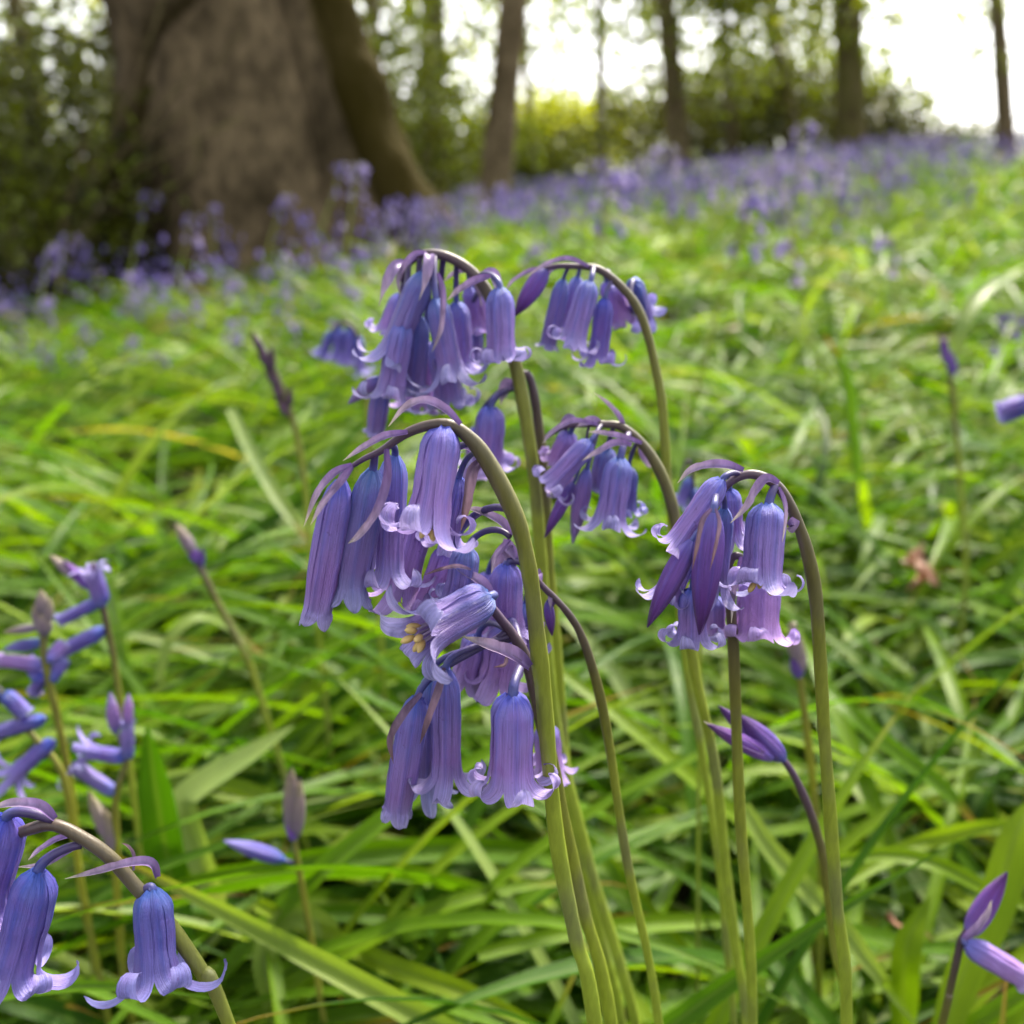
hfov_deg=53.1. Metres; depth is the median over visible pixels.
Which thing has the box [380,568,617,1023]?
bluebell
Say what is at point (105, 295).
bluebell
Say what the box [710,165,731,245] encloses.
bluebell
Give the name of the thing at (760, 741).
bluebell
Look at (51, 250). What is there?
bluebell
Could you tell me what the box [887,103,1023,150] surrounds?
shrub
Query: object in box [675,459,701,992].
bluebell
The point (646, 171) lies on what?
bluebell
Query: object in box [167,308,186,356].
bluebell
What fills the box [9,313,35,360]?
bluebell
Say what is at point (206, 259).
bluebell
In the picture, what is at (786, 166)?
bluebell
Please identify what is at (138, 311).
bluebell
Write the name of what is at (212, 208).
bluebell
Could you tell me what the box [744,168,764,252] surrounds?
bluebell
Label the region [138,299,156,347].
bluebell
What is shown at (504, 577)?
bluebell
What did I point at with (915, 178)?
bluebell
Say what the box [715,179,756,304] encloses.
bluebell
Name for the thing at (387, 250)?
bluebell
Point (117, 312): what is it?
bluebell
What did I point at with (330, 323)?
bluebell
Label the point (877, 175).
bluebell
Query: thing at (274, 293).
bluebell
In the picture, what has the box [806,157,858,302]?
bluebell
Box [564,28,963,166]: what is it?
shrub
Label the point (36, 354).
bluebell
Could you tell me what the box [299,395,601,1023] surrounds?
bluebell
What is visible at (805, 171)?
bluebell
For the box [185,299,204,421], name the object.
bluebell
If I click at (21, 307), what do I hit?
bluebell
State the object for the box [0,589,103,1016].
bluebell
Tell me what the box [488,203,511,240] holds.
bluebell
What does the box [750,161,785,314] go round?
bluebell
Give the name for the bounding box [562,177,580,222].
bluebell
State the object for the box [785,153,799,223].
bluebell
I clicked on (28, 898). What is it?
bluebell
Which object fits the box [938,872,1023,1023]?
bluebell
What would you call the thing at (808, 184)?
bluebell
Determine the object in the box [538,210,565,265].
bluebell
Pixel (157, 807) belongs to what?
bluebell leaf
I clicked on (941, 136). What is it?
bluebell
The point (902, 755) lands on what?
bluebell leaf
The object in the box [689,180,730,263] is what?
bluebell
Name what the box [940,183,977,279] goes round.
bluebell
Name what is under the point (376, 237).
bluebell
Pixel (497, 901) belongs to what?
bluebell leaf
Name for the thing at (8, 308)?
bluebell
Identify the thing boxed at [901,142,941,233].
bluebell
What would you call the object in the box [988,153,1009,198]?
bluebell
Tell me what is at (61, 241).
bluebell
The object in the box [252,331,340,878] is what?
bluebell
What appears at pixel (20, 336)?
bluebell
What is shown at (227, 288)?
bluebell
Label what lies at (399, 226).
bluebell
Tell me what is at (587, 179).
bluebell
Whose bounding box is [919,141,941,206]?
bluebell
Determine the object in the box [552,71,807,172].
shrub
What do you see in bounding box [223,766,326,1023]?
bluebell
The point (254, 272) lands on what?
bluebell
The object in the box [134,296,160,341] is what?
bluebell
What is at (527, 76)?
slim tree
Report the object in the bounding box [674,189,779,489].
bluebell
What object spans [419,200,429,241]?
bluebell
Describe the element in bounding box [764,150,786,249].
bluebell
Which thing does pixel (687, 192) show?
bluebell
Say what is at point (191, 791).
bluebell leaf
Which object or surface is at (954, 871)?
bluebell leaf
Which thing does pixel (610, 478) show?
bluebell
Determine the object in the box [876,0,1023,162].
slim tree
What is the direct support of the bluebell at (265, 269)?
on the ground
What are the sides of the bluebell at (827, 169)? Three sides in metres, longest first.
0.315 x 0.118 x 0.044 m
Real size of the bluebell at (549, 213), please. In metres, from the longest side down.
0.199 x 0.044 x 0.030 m
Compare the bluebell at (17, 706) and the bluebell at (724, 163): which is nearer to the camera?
the bluebell at (17, 706)
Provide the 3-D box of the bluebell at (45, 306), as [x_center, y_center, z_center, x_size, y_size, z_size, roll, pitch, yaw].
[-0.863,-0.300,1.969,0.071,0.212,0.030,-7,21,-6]
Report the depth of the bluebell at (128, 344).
1.42 m
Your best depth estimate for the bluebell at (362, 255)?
2.06 m
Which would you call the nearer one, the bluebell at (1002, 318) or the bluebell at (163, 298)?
the bluebell at (1002, 318)
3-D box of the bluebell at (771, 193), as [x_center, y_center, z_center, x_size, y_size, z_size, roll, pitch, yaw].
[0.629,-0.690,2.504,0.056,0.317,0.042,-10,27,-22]
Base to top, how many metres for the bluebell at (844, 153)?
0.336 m
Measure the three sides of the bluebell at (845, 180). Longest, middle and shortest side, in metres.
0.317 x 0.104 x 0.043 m
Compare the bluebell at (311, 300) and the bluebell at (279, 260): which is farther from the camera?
the bluebell at (279, 260)
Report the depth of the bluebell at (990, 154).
3.28 m
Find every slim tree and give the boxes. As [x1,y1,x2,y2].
[0,0,107,192]
[0,0,113,147]
[360,0,604,200]
[362,0,490,140]
[446,0,623,182]
[470,0,526,226]
[479,0,684,173]
[588,0,815,175]
[679,0,835,163]
[732,0,882,157]
[738,0,1023,166]
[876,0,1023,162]
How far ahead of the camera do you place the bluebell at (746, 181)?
2.55 m
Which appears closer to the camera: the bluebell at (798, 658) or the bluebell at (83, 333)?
the bluebell at (798, 658)
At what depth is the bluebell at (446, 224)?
2.51 m
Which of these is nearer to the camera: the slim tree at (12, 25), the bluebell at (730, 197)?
the bluebell at (730, 197)
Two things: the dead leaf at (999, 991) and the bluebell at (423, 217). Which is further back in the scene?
the bluebell at (423, 217)
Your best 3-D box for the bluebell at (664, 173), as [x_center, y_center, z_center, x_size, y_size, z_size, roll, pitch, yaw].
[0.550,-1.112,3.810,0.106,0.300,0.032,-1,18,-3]
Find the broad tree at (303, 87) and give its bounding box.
[91,0,481,311]
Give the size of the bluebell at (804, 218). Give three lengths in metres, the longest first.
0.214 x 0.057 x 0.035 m
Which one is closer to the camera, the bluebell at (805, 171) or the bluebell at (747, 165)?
the bluebell at (805, 171)
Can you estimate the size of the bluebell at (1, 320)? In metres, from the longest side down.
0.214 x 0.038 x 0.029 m
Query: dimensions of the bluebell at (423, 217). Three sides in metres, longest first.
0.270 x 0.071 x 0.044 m
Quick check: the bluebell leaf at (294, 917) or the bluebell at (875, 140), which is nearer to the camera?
the bluebell leaf at (294, 917)
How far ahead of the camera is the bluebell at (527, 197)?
2.85 m
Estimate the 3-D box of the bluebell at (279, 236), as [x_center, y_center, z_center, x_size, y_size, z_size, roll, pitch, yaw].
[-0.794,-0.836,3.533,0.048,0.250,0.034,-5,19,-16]
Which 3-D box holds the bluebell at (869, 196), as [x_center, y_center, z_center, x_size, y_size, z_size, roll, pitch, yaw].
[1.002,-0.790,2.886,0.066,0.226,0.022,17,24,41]
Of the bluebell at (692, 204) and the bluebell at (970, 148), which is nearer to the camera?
the bluebell at (692, 204)
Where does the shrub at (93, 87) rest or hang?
on the ground
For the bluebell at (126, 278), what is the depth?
1.68 m
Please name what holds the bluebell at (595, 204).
on the ground
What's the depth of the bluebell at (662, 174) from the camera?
3.31 m
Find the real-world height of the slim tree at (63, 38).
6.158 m
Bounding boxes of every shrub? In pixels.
[0,0,242,325]
[0,48,113,265]
[0,123,103,293]
[359,0,533,215]
[399,81,577,198]
[461,69,662,178]
[461,98,645,195]
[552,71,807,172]
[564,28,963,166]
[656,37,943,163]
[777,66,989,153]
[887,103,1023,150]
[1016,119,1023,148]
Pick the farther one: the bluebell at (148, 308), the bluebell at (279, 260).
the bluebell at (279, 260)
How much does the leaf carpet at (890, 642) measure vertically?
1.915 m
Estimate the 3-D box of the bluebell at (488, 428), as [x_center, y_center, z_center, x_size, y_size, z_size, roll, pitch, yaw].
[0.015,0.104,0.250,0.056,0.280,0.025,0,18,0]
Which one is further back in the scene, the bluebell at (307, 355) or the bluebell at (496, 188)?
the bluebell at (496, 188)
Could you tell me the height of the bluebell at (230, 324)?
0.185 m
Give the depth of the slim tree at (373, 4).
7.67 m
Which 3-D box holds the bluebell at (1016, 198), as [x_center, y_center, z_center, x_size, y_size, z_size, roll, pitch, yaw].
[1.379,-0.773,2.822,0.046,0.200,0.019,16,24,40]
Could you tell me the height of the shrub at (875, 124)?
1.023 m
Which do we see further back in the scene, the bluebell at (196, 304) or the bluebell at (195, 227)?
the bluebell at (195, 227)
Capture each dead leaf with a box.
[886,911,932,941]
[901,541,938,592]
[984,985,1010,1023]
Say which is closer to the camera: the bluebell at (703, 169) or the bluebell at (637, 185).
the bluebell at (637, 185)
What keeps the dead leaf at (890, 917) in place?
on the leaf carpet at (890, 642)
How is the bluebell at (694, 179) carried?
on the ground
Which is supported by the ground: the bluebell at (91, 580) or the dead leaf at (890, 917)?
the bluebell at (91, 580)
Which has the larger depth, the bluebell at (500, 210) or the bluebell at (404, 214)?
the bluebell at (500, 210)
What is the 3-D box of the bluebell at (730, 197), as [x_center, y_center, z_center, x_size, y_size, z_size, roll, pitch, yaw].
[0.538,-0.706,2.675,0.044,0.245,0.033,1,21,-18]
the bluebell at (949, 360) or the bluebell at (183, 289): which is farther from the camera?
the bluebell at (183, 289)
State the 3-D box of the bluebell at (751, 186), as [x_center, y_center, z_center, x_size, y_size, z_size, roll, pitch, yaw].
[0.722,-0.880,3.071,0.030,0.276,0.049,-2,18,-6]
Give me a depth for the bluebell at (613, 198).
3.27 m
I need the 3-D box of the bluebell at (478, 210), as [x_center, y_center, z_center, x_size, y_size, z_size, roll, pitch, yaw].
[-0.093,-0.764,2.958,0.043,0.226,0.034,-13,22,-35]
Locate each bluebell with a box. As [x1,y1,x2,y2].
[0,300,29,363]
[0,304,9,361]
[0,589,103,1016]
[0,687,111,1023]
[0,798,235,1023]
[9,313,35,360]
[9,329,28,354]
[9,343,30,378]
[13,304,28,344]
[32,302,68,348]
[32,350,67,413]
[35,244,63,348]
[37,341,57,414]
[38,311,57,357]
[40,296,55,361]
[49,555,146,884]
[55,233,82,347]
[57,692,136,1023]
[63,286,73,312]
[66,350,101,401]
[70,318,95,360]
[73,329,100,384]
[79,317,89,372]
[100,292,120,326]
[112,308,124,348]
[117,335,140,418]
[120,302,133,348]
[123,272,139,364]
[130,191,162,300]
[133,287,173,350]
[133,306,146,345]
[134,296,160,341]
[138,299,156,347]
[143,351,165,409]
[148,275,176,333]
[151,351,174,422]
[153,294,178,341]
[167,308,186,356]
[175,523,321,887]
[177,213,204,302]
[179,275,204,347]
[180,285,207,346]
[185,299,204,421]
[195,255,220,312]
[209,204,222,297]
[210,270,231,331]
[212,279,239,374]
[216,276,243,356]
[220,332,257,391]
[221,271,233,301]
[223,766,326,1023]
[224,318,245,411]
[225,271,238,304]
[231,339,242,387]
[241,294,263,370]
[250,269,258,290]
[252,264,275,321]
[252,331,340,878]
[260,194,296,291]
[262,305,293,374]
[269,290,288,341]
[274,232,285,296]
[274,252,294,288]
[277,290,293,345]
[287,322,301,389]
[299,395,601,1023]
[301,294,320,332]
[303,353,316,389]
[306,243,340,340]
[310,162,353,278]
[310,321,389,762]
[317,251,331,308]
[328,319,337,371]
[333,277,346,317]
[336,257,354,408]
[337,287,363,373]
[342,163,369,305]
[348,249,640,1023]
[354,249,370,289]
[364,234,386,276]
[374,245,400,284]
[375,210,397,285]
[376,222,386,250]
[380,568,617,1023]
[396,236,414,272]
[397,207,417,258]
[397,224,408,251]
[400,213,415,246]
[413,212,434,250]
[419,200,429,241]
[437,243,453,269]
[441,216,454,243]
[446,209,469,268]
[456,370,625,1023]
[459,186,466,200]
[459,201,484,281]
[462,538,662,1023]
[466,188,493,258]
[472,208,486,258]
[476,185,486,217]
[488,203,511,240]
[489,183,504,259]
[493,240,551,392]
[506,255,915,1023]
[511,188,538,246]
[511,191,535,270]
[530,175,563,244]
[532,393,747,1023]
[534,205,566,266]
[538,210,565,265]
[541,187,563,251]
[544,211,558,247]
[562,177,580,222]
[567,167,638,413]
[572,198,601,277]
[581,169,592,204]
[588,157,629,256]
[596,178,621,226]
[616,184,649,254]
[627,179,649,277]
[631,171,649,242]
[635,459,852,1023]
[636,154,654,257]
[637,161,654,215]
[641,171,717,334]
[648,167,671,240]
[649,171,672,223]
[650,144,692,278]
[658,192,674,264]
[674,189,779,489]
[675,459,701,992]
[677,182,691,237]
[685,198,696,265]
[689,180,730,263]
[695,167,705,211]
[704,705,839,989]
[705,186,717,230]
[707,552,800,1023]
[708,190,718,237]
[710,162,733,237]
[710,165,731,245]
[710,193,734,253]
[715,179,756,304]
[726,174,752,263]
[729,171,767,264]
[737,161,768,245]
[742,150,760,199]
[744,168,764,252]
[746,170,758,239]
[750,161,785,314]
[755,171,796,317]
[755,237,818,415]
[761,161,784,241]
[763,180,805,292]
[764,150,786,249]
[766,173,806,278]
[766,174,783,259]
[775,183,795,239]
[778,179,814,314]
[780,159,830,287]
[783,213,814,311]
[784,165,823,275]
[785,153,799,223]
[787,620,823,998]
[789,190,861,365]
[790,164,855,301]
[791,121,817,313]
[797,223,808,255]
[804,156,841,251]
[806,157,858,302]
[815,149,829,179]
[816,149,855,252]
[827,159,845,265]
[838,183,850,215]
[842,163,870,243]
[851,203,864,229]
[853,169,882,239]
[856,137,878,208]
[857,235,903,383]
[858,162,892,223]
[860,190,875,254]
[869,150,880,188]
[874,203,889,265]
[877,155,895,225]
[880,170,905,236]
[881,150,894,215]
[881,151,899,226]
[885,131,894,150]
[886,157,898,215]
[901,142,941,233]
[905,173,917,240]
[915,197,927,229]
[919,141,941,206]
[919,310,1023,504]
[928,138,937,178]
[932,133,943,154]
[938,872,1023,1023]
[939,140,951,182]
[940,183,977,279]
[940,334,968,721]
[946,151,961,192]
[953,168,971,199]
[963,147,973,184]
[980,151,996,222]
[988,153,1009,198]
[994,392,1023,424]
[1009,194,1023,262]
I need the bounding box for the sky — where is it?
[0,0,1023,176]
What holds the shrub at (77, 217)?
on the ground
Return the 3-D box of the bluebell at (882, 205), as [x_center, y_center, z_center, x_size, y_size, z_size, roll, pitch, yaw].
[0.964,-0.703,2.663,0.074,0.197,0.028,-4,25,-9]
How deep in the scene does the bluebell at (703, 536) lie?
0.15 m
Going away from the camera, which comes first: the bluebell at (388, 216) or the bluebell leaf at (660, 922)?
the bluebell leaf at (660, 922)
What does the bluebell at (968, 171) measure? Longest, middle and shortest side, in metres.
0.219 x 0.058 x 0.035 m
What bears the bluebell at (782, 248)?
on the ground
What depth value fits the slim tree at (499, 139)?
6.42 m
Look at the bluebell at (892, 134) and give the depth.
5.37 m
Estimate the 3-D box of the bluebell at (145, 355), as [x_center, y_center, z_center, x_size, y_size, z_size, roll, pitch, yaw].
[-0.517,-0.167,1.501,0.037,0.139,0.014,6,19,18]
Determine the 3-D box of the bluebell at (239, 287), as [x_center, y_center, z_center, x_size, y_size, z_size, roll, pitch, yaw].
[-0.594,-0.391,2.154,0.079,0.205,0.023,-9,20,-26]
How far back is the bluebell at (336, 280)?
2.02 m
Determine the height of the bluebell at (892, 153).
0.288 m
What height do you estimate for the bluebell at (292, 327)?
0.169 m
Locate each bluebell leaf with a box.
[57,861,586,941]
[137,725,193,951]
[154,612,263,682]
[173,725,294,901]
[226,407,306,540]
[252,903,342,1023]
[254,898,538,1023]
[256,905,647,933]
[477,912,720,960]
[824,334,861,477]
[828,683,974,820]
[840,846,1023,908]
[846,819,1006,889]
[890,896,930,1023]
[932,803,1023,1023]
[952,273,1014,358]
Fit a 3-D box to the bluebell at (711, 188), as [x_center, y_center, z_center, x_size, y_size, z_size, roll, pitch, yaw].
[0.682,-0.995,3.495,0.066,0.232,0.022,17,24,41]
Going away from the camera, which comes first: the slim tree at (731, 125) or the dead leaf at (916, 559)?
the dead leaf at (916, 559)
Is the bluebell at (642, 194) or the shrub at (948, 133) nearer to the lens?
the bluebell at (642, 194)
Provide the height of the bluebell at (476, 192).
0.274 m
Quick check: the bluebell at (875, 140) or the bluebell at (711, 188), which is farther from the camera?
the bluebell at (875, 140)
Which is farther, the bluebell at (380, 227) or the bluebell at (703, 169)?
the bluebell at (703, 169)
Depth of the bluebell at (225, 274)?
3.08 m
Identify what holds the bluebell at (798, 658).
on the ground
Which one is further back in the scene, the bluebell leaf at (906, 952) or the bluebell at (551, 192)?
the bluebell at (551, 192)
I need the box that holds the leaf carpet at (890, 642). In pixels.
[0,134,1023,1023]
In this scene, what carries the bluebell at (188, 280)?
on the ground
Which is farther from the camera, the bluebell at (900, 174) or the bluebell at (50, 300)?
the bluebell at (900, 174)
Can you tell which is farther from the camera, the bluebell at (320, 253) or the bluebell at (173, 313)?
the bluebell at (320, 253)
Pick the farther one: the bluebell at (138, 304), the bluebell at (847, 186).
the bluebell at (847, 186)
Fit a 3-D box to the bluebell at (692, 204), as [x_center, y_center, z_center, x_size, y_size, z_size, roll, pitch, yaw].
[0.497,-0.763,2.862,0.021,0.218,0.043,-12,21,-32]
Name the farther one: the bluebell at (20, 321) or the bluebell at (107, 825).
the bluebell at (20, 321)
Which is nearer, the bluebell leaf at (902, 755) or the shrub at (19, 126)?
the bluebell leaf at (902, 755)
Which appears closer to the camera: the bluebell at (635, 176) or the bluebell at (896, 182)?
the bluebell at (635, 176)
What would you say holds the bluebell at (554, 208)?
on the ground
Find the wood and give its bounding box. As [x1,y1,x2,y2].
[0,0,898,189]
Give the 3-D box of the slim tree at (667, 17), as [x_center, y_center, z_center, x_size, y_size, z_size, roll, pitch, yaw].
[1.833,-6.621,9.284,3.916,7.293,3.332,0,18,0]
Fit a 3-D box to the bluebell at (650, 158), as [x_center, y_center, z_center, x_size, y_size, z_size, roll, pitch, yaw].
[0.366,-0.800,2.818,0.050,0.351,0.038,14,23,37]
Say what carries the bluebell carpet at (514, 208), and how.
on the ground
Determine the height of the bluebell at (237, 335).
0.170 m
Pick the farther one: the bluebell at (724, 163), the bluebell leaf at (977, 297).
the bluebell at (724, 163)
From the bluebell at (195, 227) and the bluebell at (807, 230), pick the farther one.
the bluebell at (195, 227)
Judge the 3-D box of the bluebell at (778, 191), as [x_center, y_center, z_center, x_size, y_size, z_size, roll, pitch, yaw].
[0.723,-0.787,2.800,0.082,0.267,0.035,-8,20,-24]
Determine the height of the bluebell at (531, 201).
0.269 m
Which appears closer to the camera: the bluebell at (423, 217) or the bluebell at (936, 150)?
the bluebell at (423, 217)
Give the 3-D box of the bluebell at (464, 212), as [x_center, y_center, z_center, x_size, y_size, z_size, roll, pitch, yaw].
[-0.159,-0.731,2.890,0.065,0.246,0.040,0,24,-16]
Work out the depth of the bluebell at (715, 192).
3.09 m
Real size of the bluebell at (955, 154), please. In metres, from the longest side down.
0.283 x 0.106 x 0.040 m
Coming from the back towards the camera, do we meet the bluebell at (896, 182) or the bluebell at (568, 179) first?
the bluebell at (568, 179)
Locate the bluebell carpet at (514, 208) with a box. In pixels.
[0,130,1023,330]
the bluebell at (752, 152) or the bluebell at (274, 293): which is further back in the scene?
the bluebell at (752, 152)
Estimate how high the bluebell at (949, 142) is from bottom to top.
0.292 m
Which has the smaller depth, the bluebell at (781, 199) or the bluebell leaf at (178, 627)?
the bluebell leaf at (178, 627)
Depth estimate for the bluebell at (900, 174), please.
2.57 m
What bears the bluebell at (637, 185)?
on the ground
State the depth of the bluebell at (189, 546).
0.36 m
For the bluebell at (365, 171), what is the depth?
2.28 m
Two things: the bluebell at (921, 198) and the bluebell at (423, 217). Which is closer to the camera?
the bluebell at (423, 217)
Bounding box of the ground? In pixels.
[0,179,1023,1021]
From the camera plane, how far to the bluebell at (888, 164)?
3.21 m
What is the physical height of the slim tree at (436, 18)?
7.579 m
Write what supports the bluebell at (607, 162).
on the ground
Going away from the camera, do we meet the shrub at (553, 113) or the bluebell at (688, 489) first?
the bluebell at (688, 489)
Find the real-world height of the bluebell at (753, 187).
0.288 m
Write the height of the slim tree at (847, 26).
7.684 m
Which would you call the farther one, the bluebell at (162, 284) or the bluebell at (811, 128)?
the bluebell at (162, 284)
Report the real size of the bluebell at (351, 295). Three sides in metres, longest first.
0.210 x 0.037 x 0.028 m
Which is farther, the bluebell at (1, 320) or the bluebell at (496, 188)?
the bluebell at (496, 188)
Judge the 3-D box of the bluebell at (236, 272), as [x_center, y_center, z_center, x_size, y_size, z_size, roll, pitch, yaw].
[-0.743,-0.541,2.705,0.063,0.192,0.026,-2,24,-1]
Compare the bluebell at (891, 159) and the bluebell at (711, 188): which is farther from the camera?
the bluebell at (711, 188)
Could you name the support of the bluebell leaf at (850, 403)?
on the leaf carpet at (890, 642)
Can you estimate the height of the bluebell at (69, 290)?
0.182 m
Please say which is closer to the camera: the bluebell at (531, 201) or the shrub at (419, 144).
the bluebell at (531, 201)
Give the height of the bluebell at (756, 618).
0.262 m
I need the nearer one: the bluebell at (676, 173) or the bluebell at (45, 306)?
the bluebell at (45, 306)
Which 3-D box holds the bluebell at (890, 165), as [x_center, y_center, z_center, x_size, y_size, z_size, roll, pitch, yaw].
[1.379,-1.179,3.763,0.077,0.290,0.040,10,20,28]
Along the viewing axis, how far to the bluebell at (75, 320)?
1.79 m
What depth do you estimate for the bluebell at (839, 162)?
2.39 m
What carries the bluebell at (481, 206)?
on the ground
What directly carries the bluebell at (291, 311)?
on the ground
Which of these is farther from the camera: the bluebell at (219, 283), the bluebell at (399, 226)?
the bluebell at (399, 226)
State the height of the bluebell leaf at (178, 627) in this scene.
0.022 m
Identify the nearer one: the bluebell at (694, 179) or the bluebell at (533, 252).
the bluebell at (533, 252)
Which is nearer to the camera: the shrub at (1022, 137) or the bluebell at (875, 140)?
the bluebell at (875, 140)
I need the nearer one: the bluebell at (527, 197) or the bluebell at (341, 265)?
the bluebell at (341, 265)
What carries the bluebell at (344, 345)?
on the ground
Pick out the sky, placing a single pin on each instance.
(978, 106)
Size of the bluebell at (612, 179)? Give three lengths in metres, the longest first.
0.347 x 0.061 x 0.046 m
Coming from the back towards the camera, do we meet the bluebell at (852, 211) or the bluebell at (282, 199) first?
the bluebell at (282, 199)
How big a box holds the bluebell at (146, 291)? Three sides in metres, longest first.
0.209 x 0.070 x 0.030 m
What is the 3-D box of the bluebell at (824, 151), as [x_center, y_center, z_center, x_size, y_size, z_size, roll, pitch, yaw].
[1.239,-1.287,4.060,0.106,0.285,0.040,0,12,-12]
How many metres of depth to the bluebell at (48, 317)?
1.93 m
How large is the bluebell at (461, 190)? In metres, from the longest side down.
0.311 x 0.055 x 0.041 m
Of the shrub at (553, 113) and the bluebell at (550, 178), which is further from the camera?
the shrub at (553, 113)
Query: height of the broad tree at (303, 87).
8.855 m
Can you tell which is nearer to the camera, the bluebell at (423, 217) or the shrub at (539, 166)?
the bluebell at (423, 217)
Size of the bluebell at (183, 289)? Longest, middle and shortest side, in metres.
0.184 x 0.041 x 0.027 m
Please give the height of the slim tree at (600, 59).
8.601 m
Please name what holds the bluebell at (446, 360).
on the ground
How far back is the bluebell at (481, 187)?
5.07 m
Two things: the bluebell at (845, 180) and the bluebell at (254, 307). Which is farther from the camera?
the bluebell at (845, 180)
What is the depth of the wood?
23.24 m
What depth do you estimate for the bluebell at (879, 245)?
1.24 m
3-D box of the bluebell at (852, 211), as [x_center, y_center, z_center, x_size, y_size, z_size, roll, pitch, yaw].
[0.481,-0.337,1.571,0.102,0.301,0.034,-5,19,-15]
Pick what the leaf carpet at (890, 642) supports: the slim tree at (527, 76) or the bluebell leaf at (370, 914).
the bluebell leaf at (370, 914)
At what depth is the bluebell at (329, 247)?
2.33 m
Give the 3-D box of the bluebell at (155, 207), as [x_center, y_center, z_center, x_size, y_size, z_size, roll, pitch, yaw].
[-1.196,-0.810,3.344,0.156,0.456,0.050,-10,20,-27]
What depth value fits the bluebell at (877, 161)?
4.20 m
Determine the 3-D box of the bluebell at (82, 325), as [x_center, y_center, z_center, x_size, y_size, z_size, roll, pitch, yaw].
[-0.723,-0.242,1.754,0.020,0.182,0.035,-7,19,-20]
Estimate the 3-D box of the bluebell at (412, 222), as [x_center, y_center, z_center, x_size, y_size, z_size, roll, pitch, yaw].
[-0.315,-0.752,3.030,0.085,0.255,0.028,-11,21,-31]
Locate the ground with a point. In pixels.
(682, 891)
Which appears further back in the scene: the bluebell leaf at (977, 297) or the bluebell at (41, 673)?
the bluebell leaf at (977, 297)
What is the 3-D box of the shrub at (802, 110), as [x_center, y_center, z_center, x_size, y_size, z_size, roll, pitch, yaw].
[3.645,-5.195,13.030,3.641,1.752,3.143,0,18,0]
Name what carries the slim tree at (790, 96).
on the ground
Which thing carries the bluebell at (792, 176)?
on the ground
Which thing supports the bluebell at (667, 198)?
on the ground
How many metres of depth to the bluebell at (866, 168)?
2.91 m
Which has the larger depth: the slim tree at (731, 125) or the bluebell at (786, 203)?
the slim tree at (731, 125)
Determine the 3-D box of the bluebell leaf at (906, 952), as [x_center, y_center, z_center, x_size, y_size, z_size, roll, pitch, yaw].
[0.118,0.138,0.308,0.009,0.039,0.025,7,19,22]
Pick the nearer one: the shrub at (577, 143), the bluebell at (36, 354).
the bluebell at (36, 354)
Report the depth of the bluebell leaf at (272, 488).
0.56 m
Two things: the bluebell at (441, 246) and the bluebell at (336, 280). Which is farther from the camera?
the bluebell at (441, 246)
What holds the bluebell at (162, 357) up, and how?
on the ground
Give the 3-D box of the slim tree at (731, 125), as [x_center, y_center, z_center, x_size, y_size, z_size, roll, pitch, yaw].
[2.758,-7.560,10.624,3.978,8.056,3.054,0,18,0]
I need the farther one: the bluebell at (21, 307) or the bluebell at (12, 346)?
the bluebell at (21, 307)
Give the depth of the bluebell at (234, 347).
1.55 m
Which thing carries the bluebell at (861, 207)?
on the ground
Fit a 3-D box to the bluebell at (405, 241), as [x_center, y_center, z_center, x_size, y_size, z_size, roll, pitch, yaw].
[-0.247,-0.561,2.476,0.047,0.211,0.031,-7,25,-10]
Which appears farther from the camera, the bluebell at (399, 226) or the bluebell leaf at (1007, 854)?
the bluebell at (399, 226)
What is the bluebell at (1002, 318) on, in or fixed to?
on the ground
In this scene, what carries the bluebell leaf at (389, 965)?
on the leaf carpet at (890, 642)
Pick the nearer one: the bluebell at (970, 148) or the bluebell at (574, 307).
the bluebell at (574, 307)
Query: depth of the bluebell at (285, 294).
1.70 m
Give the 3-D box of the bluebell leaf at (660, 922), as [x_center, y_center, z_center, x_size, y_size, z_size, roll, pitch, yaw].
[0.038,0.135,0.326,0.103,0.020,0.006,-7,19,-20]
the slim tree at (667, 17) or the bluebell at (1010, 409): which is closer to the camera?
the bluebell at (1010, 409)
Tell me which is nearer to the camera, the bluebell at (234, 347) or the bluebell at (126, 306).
the bluebell at (234, 347)
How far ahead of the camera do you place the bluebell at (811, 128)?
2.06 m
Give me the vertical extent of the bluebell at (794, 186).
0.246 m
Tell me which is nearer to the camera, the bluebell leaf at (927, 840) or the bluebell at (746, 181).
the bluebell leaf at (927, 840)
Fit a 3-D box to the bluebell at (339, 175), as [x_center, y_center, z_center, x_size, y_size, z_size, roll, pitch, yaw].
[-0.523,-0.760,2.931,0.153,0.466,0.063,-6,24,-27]
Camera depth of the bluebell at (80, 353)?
1.44 m
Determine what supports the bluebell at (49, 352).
on the ground

